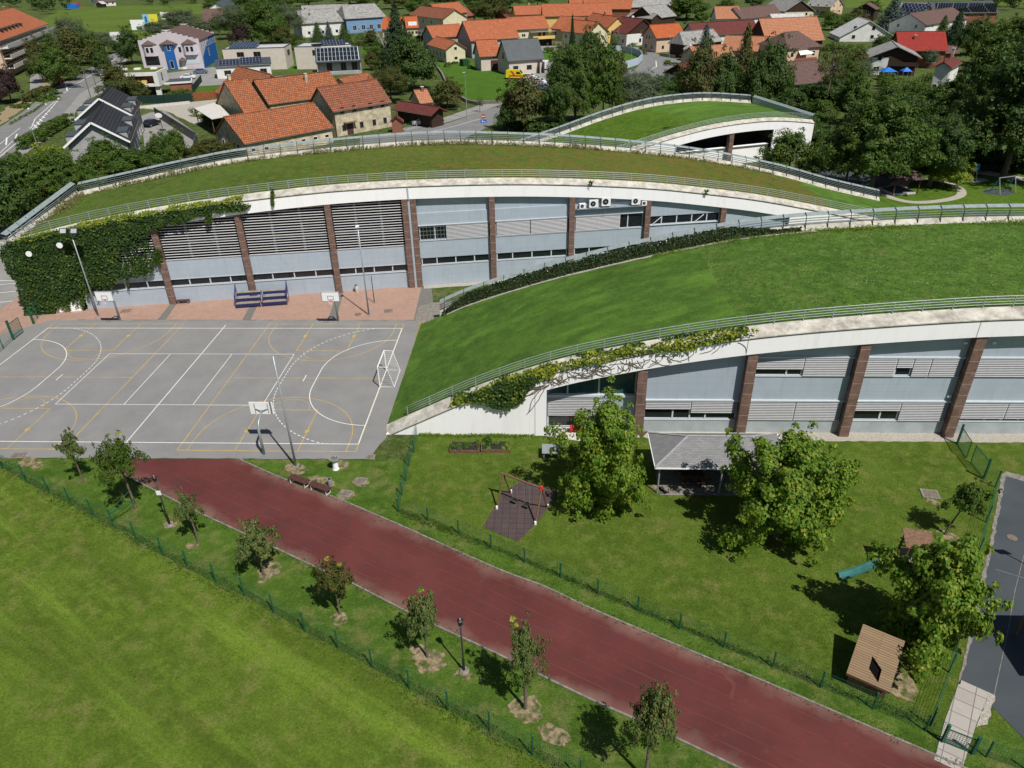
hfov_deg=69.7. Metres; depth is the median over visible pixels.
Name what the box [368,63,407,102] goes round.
tree
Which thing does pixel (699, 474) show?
picnic table
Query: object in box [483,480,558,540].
rubber mat
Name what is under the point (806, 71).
house
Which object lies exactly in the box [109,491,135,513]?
tie ropes
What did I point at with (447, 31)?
house
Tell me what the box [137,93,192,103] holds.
screen fence
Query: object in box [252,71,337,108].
farm building
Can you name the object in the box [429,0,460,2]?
tree
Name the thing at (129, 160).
tree
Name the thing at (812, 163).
tree
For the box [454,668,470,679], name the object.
bare patch
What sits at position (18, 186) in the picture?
tree
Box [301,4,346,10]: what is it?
house
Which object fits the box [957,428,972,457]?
gate
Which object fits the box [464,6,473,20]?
house
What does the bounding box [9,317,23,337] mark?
gate
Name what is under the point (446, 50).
house
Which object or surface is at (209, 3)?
tree
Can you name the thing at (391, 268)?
window
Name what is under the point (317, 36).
tree
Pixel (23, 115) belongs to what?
hedge
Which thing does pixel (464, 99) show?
retaining wall
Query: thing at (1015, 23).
tree
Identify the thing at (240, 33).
tree
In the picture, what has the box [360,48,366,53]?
lawn
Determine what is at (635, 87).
tree
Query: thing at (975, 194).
lawn
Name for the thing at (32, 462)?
bare patch
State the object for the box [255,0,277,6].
tree
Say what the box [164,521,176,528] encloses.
bare patch
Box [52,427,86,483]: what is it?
young tree
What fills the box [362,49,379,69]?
tree
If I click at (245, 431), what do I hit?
yellow court lines
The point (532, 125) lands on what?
hedge
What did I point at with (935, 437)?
gravel strip
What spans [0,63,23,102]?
tree
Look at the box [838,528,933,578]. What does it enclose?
play tower
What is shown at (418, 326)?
court edge gravel
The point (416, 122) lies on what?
parked car
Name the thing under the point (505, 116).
tree
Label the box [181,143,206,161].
tree
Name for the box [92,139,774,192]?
weeds
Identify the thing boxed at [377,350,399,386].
handball goal
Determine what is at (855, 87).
tree
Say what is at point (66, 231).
floodlight pole
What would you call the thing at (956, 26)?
tree
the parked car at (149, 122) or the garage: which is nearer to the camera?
the parked car at (149, 122)
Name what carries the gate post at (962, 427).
on the lawn at (946, 458)
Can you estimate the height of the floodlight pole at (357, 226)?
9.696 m
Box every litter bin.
[327,477,331,486]
[354,284,358,292]
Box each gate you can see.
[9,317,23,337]
[945,729,976,752]
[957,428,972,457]
[971,445,988,476]
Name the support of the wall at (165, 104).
on the yard at (180, 111)
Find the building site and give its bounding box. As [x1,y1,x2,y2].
[0,81,50,124]
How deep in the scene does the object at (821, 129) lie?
136.63 m
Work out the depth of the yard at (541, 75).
220.75 m
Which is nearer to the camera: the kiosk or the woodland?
the kiosk
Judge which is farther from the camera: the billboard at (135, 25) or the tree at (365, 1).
the tree at (365, 1)
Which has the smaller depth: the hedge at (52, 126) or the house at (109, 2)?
the hedge at (52, 126)
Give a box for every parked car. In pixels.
[143,119,160,126]
[180,73,195,78]
[193,68,207,73]
[412,118,420,125]
[524,73,536,78]
[531,78,546,83]
[537,83,548,89]
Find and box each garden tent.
[876,67,897,78]
[898,67,912,80]
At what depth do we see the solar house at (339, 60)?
230.61 m
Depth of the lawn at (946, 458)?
46.97 m
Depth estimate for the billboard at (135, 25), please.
374.61 m
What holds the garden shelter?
on the shelter floor
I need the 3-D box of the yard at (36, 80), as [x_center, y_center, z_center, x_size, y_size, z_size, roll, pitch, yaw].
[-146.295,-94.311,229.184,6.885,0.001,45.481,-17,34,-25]
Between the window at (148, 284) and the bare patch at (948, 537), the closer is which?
the bare patch at (948, 537)
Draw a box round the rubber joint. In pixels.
[994,556,1023,694]
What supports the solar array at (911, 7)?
on the house at (915, 2)
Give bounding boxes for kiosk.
[390,114,403,132]
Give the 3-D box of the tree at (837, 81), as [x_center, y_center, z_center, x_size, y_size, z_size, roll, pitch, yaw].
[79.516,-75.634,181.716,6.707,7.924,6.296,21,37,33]
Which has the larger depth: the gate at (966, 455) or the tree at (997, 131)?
the tree at (997, 131)
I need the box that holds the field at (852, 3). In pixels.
[845,0,899,8]
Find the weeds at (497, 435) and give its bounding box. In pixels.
[418,431,534,438]
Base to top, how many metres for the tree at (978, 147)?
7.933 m
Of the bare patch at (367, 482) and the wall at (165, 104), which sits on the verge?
the bare patch at (367, 482)
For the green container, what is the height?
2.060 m
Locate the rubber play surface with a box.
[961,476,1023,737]
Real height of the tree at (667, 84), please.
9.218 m
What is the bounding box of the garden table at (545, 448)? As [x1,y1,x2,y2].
[542,444,565,459]
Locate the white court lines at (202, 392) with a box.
[0,325,401,443]
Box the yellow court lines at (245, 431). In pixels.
[0,324,403,451]
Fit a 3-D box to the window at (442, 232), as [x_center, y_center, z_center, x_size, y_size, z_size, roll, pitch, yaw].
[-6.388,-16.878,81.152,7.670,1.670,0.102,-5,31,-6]
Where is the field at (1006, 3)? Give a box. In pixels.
[950,0,1023,5]
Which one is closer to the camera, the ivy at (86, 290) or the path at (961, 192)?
the ivy at (86, 290)
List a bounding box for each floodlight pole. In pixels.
[59,228,100,316]
[272,356,298,467]
[355,225,370,315]
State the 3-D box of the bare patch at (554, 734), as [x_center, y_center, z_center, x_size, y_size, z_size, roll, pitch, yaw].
[2.034,16.991,35.621,1.767,0.001,0.990,13,33,22]
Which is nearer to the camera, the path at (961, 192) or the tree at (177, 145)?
the path at (961, 192)
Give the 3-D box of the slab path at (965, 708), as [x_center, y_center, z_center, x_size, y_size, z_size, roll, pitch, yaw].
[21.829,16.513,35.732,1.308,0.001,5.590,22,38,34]
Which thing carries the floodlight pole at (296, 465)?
on the bare patch at (290, 469)
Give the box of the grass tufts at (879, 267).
[702,225,1023,319]
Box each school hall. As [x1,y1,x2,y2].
[0,130,924,312]
[386,203,1023,437]
[517,92,813,162]
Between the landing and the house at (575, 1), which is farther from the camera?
the house at (575, 1)
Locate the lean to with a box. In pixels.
[194,102,228,135]
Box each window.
[83,280,164,291]
[145,57,159,64]
[171,275,247,285]
[184,55,199,63]
[224,70,230,75]
[236,52,243,56]
[253,52,260,56]
[253,269,333,280]
[326,63,332,70]
[340,62,346,70]
[340,264,407,274]
[351,62,357,69]
[419,223,488,240]
[421,254,489,264]
[495,217,567,235]
[496,249,566,259]
[547,371,636,394]
[547,397,593,426]
[574,244,640,254]
[575,213,643,227]
[644,402,737,418]
[650,212,719,224]
[755,358,853,374]
[853,404,901,419]
[893,359,932,375]
[960,407,1023,420]
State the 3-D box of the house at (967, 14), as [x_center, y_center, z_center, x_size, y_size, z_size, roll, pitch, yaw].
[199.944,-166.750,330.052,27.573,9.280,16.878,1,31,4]
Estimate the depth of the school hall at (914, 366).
56.73 m
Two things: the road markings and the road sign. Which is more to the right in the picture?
the road sign
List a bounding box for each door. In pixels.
[346,123,353,134]
[491,60,497,69]
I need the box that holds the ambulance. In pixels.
[506,69,524,78]
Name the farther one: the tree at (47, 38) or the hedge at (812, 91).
the tree at (47, 38)
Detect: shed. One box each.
[96,1,106,7]
[391,100,448,127]
[496,10,511,18]
[766,13,804,17]
[943,45,959,60]
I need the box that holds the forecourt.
[547,426,638,440]
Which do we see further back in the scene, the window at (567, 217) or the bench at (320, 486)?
the window at (567, 217)
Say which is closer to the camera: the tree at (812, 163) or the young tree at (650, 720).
the young tree at (650, 720)
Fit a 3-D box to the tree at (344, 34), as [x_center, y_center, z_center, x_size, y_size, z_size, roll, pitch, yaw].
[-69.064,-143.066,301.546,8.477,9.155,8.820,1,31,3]
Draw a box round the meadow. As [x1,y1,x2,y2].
[0,467,548,767]
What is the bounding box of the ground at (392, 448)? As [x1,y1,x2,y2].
[0,0,1023,756]
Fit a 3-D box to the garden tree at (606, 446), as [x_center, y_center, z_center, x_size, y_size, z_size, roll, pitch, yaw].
[6.325,4.330,48.178,7.213,9.429,7.165,25,40,37]
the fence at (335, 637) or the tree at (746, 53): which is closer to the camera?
the fence at (335, 637)
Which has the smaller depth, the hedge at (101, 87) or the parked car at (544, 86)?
the parked car at (544, 86)
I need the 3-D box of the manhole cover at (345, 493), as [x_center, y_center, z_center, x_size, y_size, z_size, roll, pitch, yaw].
[-11.663,7.702,51.789,0.790,0.035,0.740,6,31,13]
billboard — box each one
[109,32,120,40]
[130,20,145,31]
[142,14,157,24]
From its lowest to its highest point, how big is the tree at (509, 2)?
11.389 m
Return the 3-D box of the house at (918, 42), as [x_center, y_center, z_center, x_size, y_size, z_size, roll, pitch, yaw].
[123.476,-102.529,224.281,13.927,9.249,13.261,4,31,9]
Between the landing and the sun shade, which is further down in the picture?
the sun shade
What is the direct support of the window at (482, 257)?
in the school hall at (450, 205)
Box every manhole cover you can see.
[8,452,26,458]
[120,309,131,311]
[339,489,353,497]
[353,477,367,484]
[365,454,375,459]
[919,488,940,499]
[1007,534,1017,540]
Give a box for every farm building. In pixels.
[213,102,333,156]
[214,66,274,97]
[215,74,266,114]
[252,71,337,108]
[336,72,372,83]
[679,44,734,62]
[723,35,773,61]
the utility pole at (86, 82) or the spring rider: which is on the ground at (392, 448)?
the utility pole at (86, 82)
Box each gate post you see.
[5,320,14,339]
[26,307,34,323]
[940,724,951,742]
[956,424,964,443]
[971,736,982,754]
[983,458,992,478]
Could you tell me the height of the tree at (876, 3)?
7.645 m
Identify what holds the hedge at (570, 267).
attached to the school hall at (914, 366)
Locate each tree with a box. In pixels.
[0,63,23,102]
[0,151,63,199]
[0,163,49,234]
[0,173,45,218]
[20,34,44,82]
[28,39,82,87]
[30,142,72,163]
[32,148,87,197]
[34,30,53,51]
[45,12,90,41]
[49,26,94,64]
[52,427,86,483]
[54,160,108,196]
[61,58,85,79]
[73,146,114,183]
[75,30,109,59]
[85,46,112,70]
[85,133,122,174]
[89,430,150,509]
[92,30,120,52]
[94,60,136,91]
[106,144,152,175]
[107,24,142,63]
[128,78,150,95]
[132,148,166,169]
[137,19,174,33]
[145,131,176,168]
[157,6,207,26]
[158,124,188,164]
[173,487,204,542]
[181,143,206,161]
[186,135,227,158]
[190,19,214,31]
[202,0,220,8]
[207,14,229,34]
[210,0,242,29]
[221,141,240,155]
[226,22,254,41]
[228,4,259,41]
[232,0,262,4]
[233,515,282,575]
[240,0,257,9]
[246,0,288,43]
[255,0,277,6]
[271,24,296,42]
[273,0,296,7]
[273,0,306,30]
[294,0,322,4]
[308,555,354,613]
[309,22,328,41]
[324,21,336,40]
[330,0,353,3]
[336,24,354,44]
[354,0,383,3]
[361,27,378,45]
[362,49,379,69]
[366,37,386,56]
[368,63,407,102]
[371,0,409,77]
[376,27,386,60]
[383,0,409,6]
[385,30,439,89]
[396,585,437,657]
[400,0,430,11]
[428,76,464,107]
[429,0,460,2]
[462,0,482,6]
[466,3,484,19]
[470,0,511,18]
[473,97,485,105]
[494,74,548,125]
[494,101,518,130]
[502,0,525,7]
[509,610,551,709]
[526,0,549,4]
[539,52,583,122]
[543,375,652,522]
[545,41,569,91]
[552,38,604,119]
[569,12,574,52]
[579,22,606,61]
[583,31,627,115]
[613,45,627,85]
[613,66,664,104]
[619,680,680,767]
[643,69,678,103]
[666,0,711,17]
[667,80,699,99]
[671,35,723,99]
[696,23,713,55]
[708,44,742,98]
[716,0,736,5]
[717,420,862,564]
[724,22,753,102]
[735,50,773,100]
[744,0,766,5]
[747,30,797,101]
[753,126,815,173]
[768,76,800,98]
[773,87,812,113]
[794,143,830,175]
[804,95,840,121]
[807,94,947,192]
[814,38,869,99]
[816,9,833,15]
[821,10,843,29]
[821,62,848,85]
[824,113,878,185]
[826,93,882,148]
[834,65,876,111]
[840,14,854,25]
[844,7,868,18]
[844,57,867,83]
[845,48,872,65]
[855,57,877,75]
[861,0,884,12]
[865,532,1013,684]
[868,34,891,47]
[874,85,907,111]
[875,0,907,31]
[895,91,938,129]
[902,81,934,98]
[911,97,993,185]
[919,81,955,117]
[921,47,941,67]
[924,152,976,185]
[932,79,960,98]
[936,15,948,37]
[936,21,1023,177]
[936,65,990,112]
[936,477,1002,534]
[942,116,985,151]
[946,6,965,46]
[946,66,1001,132]
[947,22,1020,85]
[954,14,991,47]
[960,16,1003,56]
[969,87,1012,146]
[983,12,1023,51]
[995,39,1023,61]
[1002,101,1023,184]
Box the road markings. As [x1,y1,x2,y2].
[0,59,114,155]
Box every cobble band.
[158,304,175,319]
[242,300,259,319]
[328,291,343,319]
[414,286,432,319]
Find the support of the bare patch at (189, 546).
on the verge
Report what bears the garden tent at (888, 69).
on the ground at (392, 448)
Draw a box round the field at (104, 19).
[41,3,206,39]
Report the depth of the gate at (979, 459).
52.51 m
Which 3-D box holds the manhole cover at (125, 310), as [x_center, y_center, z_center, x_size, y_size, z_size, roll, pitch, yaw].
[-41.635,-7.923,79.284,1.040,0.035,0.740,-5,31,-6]
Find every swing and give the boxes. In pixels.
[496,472,548,524]
[989,175,1015,194]
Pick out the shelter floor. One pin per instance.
(668, 477)
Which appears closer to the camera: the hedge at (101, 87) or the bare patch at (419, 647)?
the bare patch at (419, 647)
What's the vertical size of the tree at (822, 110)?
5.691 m
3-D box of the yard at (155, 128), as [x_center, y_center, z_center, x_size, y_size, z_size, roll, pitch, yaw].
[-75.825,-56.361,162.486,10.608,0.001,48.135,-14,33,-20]
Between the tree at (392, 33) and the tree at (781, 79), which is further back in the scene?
the tree at (392, 33)
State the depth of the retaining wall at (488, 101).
182.39 m
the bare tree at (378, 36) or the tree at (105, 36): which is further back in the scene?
the tree at (105, 36)
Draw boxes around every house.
[63,102,140,170]
[74,85,144,140]
[91,0,115,5]
[100,67,168,95]
[138,24,218,69]
[207,0,235,10]
[214,56,271,78]
[222,42,293,69]
[294,42,320,68]
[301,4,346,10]
[309,79,391,136]
[311,39,350,47]
[315,46,361,74]
[381,17,405,37]
[404,16,418,35]
[409,6,467,29]
[409,86,433,104]
[421,23,459,48]
[427,36,466,62]
[429,2,467,18]
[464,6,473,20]
[496,38,544,73]
[506,15,554,45]
[511,3,541,16]
[541,0,611,30]
[550,16,588,44]
[560,19,609,48]
[568,0,585,2]
[587,11,623,43]
[612,16,650,45]
[641,23,682,52]
[662,61,692,80]
[668,29,722,57]
[683,19,755,43]
[710,6,739,21]
[731,4,780,22]
[758,31,822,61]
[767,0,814,15]
[786,59,827,88]
[807,0,843,14]
[829,17,892,41]
[846,624,904,699]
[856,2,880,20]
[867,40,922,75]
[888,7,968,33]
[890,31,947,66]
[900,2,927,15]
[928,0,998,23]
[931,48,961,87]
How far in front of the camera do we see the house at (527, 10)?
356.09 m
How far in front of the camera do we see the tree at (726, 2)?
393.06 m
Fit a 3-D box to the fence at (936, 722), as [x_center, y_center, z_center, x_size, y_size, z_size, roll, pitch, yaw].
[20.363,16.313,35.041,0.102,1.270,0.956,-6,31,-9]
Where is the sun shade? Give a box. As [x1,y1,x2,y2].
[1014,615,1023,636]
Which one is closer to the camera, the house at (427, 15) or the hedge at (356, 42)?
the hedge at (356, 42)
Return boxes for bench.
[176,299,189,303]
[287,474,309,487]
[308,481,331,495]
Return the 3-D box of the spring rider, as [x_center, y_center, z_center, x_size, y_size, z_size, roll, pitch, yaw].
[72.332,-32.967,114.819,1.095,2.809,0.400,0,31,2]
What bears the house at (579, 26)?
on the ground at (392, 448)
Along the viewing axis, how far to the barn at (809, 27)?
243.07 m
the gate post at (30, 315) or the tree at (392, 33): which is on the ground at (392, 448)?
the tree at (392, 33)
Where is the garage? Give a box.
[163,78,192,91]
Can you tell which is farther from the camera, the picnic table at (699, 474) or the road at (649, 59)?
the road at (649, 59)
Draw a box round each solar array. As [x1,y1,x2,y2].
[899,3,930,14]
[935,3,997,11]
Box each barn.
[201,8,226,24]
[456,18,519,57]
[473,39,498,70]
[586,0,632,17]
[626,11,661,24]
[630,4,676,23]
[631,0,672,11]
[751,16,824,55]
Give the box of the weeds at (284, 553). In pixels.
[89,456,475,646]
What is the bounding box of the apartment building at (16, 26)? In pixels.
[0,6,54,73]
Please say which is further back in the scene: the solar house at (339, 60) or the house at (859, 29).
the house at (859, 29)
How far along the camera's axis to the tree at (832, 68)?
164.20 m
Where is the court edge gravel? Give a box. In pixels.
[385,321,424,432]
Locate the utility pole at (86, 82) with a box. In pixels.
[80,69,91,98]
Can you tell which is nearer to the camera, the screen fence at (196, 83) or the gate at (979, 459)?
the gate at (979, 459)
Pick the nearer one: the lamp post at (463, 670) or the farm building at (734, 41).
the lamp post at (463, 670)
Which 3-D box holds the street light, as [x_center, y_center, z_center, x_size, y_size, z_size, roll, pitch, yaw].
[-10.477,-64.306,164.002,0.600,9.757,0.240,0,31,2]
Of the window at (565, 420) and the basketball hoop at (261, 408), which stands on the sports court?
the basketball hoop at (261, 408)
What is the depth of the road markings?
174.79 m
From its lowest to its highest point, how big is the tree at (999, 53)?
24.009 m
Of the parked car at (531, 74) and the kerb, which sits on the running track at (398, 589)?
the kerb
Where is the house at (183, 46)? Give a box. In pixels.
[138,24,218,69]
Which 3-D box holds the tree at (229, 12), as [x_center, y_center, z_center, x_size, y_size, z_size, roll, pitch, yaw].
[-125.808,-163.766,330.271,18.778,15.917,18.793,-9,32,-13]
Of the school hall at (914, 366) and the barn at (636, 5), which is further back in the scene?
the barn at (636, 5)
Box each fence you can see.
[0,329,12,349]
[0,457,581,767]
[31,301,40,318]
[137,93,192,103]
[191,75,201,91]
[192,90,216,99]
[396,420,932,731]
[660,53,674,57]
[929,710,946,738]
[930,470,1001,725]
[975,740,1023,767]
[987,465,999,484]
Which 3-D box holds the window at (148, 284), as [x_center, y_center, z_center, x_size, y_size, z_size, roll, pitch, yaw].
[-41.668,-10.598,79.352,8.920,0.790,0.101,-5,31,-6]
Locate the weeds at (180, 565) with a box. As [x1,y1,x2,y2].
[0,456,575,767]
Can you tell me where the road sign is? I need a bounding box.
[480,114,486,124]
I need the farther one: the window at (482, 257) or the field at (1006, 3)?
the field at (1006, 3)
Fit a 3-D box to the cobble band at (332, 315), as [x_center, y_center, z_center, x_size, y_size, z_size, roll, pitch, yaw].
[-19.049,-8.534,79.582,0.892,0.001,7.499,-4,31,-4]
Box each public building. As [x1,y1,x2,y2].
[293,8,343,36]
[337,3,385,32]
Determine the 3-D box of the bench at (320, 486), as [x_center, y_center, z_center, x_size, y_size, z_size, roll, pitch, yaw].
[-13.543,7.396,51.988,1.737,0.471,0.530,14,34,24]
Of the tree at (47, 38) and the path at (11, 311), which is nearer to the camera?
the path at (11, 311)
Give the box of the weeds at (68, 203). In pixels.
[20,191,88,236]
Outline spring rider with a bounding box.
[969,163,979,181]
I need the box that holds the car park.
[0,212,33,308]
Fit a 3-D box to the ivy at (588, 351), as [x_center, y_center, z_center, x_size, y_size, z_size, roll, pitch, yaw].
[6.101,-1.146,54.901,22.028,6.493,1.548,0,31,2]
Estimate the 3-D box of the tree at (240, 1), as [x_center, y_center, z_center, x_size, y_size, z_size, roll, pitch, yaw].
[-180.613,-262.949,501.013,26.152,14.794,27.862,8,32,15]
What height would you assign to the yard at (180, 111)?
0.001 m
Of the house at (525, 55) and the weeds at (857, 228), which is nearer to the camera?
the weeds at (857, 228)
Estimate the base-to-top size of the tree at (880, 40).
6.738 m
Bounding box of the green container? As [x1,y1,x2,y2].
[459,58,468,65]
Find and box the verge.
[0,458,1023,767]
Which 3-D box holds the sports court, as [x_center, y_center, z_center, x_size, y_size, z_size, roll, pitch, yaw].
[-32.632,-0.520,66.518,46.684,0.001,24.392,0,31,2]
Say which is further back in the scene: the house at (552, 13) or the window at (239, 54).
the house at (552, 13)
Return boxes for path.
[0,296,84,334]
[860,178,966,203]
[878,181,910,194]
[934,680,988,767]
[971,170,1023,180]
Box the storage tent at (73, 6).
[66,4,78,8]
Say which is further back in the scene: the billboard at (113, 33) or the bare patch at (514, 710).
the billboard at (113, 33)
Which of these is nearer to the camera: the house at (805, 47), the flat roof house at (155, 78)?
the flat roof house at (155, 78)
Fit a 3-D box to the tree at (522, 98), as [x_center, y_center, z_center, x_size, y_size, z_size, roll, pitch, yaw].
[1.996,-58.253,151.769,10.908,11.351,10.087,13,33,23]
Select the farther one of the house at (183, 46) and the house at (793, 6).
the house at (793, 6)
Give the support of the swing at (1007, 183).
on the bare patch at (1002, 192)
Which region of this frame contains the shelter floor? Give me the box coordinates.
[653,463,764,495]
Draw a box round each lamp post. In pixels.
[151,475,174,527]
[457,618,469,675]
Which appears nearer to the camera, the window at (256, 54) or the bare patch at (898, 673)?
the bare patch at (898, 673)
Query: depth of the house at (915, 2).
323.05 m
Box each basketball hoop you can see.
[94,291,122,321]
[155,113,165,130]
[248,402,274,455]
[321,292,340,321]
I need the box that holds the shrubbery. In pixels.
[9,10,970,125]
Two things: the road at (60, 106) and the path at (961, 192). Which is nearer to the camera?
the path at (961, 192)
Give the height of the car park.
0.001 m
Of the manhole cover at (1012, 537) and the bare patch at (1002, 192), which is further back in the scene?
the bare patch at (1002, 192)
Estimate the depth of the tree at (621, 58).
177.40 m
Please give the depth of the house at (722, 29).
270.41 m
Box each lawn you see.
[197,86,218,91]
[285,59,296,70]
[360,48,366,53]
[397,435,1023,731]
[435,62,529,99]
[543,52,553,61]
[623,53,634,60]
[869,171,1023,216]
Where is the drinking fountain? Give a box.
[329,455,338,470]
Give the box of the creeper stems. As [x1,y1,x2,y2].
[527,342,746,413]
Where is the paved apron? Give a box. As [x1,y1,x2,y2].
[76,286,420,319]
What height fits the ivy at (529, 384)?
3.171 m
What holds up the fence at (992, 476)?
on the lawn at (946, 458)
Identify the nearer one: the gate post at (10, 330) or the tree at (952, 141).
the gate post at (10, 330)
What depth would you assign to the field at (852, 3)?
454.07 m
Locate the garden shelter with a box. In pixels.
[647,432,781,493]
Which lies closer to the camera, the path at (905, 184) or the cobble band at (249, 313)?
the cobble band at (249, 313)
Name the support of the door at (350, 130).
in the farm house at (349, 108)
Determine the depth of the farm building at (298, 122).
140.71 m
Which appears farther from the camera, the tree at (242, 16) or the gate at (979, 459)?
the tree at (242, 16)
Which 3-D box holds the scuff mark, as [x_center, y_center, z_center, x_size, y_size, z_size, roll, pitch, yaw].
[11.093,15.374,38.053,0.764,0.001,2.157,-8,31,-11]
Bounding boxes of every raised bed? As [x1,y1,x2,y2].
[449,440,479,453]
[480,439,510,452]
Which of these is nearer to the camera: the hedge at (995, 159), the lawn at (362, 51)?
the hedge at (995, 159)
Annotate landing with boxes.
[415,301,451,321]
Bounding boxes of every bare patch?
[18,456,42,468]
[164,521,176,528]
[186,543,198,548]
[257,562,280,576]
[257,577,269,582]
[285,462,307,473]
[307,475,336,486]
[330,460,348,468]
[330,612,347,624]
[337,489,354,499]
[352,478,369,486]
[409,644,423,654]
[412,649,446,673]
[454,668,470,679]
[507,695,541,723]
[538,722,570,745]
[651,485,668,493]
[890,676,917,700]
[894,665,905,678]
[926,498,940,504]
[936,529,958,539]
[956,177,988,182]
[982,189,1014,194]
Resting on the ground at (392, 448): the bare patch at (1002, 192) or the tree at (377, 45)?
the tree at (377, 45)
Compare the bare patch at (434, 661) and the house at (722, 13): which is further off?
the house at (722, 13)
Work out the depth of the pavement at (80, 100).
195.88 m
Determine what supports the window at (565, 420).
in the school hall at (914, 366)
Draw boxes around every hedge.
[9,98,48,124]
[13,113,74,148]
[19,85,50,101]
[52,78,64,84]
[93,85,103,92]
[354,40,373,45]
[503,118,590,132]
[552,118,593,131]
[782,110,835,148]
[798,83,955,118]
[914,147,1023,171]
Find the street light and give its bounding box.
[462,72,466,115]
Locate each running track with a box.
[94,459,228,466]
[124,459,950,767]
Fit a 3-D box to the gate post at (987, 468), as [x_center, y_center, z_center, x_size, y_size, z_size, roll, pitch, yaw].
[33.295,5.946,51.499,0.140,1.780,0.140,0,31,2]
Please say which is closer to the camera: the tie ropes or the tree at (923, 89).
the tie ropes
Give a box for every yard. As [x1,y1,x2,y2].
[30,74,48,89]
[141,111,196,147]
[145,99,216,124]
[165,67,226,85]
[504,62,552,85]
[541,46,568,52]
[807,161,893,191]
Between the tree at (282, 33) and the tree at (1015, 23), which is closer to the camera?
the tree at (1015, 23)
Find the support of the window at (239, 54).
in the flat roof house at (280, 55)
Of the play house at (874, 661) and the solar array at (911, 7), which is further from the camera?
the solar array at (911, 7)
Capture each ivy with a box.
[0,202,250,315]
[12,194,243,246]
[57,180,708,312]
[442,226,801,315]
[449,328,748,406]
[451,324,748,399]
[453,327,759,409]
[464,375,542,411]
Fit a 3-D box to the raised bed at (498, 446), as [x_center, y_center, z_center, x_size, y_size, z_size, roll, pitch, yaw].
[-1.210,4.666,56.145,2.497,0.500,1.393,1,31,3]
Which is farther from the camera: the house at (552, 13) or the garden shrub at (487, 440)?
the house at (552, 13)
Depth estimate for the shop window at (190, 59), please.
246.60 m
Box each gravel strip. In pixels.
[424,280,514,288]
[643,431,1023,442]
[958,471,1023,683]
[976,693,994,726]
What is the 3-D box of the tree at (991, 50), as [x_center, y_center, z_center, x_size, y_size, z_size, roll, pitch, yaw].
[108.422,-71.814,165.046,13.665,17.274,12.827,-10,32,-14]
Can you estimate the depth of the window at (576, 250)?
84.44 m
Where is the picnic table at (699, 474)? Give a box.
[679,470,704,487]
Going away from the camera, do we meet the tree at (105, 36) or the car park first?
the car park
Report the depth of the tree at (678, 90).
164.34 m
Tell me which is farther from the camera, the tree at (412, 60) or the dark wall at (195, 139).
the tree at (412, 60)
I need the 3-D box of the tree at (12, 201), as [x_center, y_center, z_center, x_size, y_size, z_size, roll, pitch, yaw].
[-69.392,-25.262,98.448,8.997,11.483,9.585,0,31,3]
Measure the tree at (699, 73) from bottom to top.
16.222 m
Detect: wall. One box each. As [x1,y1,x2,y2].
[140,101,189,108]
[153,107,194,139]
[193,133,198,144]
[436,64,482,105]
[473,100,502,102]
[616,46,642,67]
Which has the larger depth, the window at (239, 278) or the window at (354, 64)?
the window at (354, 64)
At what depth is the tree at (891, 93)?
155.26 m
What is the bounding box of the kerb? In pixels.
[89,458,966,767]
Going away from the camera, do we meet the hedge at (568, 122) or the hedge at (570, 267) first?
the hedge at (570, 267)
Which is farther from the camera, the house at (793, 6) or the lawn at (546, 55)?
the house at (793, 6)
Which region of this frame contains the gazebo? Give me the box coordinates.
[876,167,926,195]
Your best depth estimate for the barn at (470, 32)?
260.15 m
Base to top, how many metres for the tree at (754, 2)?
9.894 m
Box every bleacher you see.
[234,284,262,308]
[262,280,288,305]
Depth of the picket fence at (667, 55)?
251.18 m
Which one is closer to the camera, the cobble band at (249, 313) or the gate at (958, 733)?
the gate at (958, 733)
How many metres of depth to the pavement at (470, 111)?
171.52 m
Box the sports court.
[0,320,425,458]
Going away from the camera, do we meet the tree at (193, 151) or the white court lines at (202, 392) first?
the white court lines at (202, 392)
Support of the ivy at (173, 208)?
attached to the school hall at (450, 205)
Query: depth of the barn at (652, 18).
340.11 m
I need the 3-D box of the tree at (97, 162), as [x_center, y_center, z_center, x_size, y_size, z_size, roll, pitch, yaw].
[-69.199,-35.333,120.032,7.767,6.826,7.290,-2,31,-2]
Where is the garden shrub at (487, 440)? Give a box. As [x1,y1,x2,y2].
[482,434,492,444]
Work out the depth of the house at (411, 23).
329.48 m
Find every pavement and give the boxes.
[2,58,127,168]
[403,103,501,130]
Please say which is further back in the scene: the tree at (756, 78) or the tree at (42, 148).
the tree at (756, 78)
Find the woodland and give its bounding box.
[0,0,1023,10]
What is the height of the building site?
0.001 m
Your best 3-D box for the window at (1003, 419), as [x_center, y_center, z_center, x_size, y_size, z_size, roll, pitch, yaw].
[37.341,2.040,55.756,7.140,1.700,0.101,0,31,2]
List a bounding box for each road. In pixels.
[0,53,122,157]
[360,45,680,143]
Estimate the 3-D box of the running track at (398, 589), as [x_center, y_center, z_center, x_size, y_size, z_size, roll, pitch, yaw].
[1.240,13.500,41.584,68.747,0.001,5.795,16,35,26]
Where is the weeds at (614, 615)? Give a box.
[238,457,976,767]
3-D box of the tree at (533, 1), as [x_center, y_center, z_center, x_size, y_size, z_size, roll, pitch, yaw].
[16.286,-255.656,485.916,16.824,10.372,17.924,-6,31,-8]
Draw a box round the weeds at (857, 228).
[652,218,1023,257]
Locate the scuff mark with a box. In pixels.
[712,666,735,699]

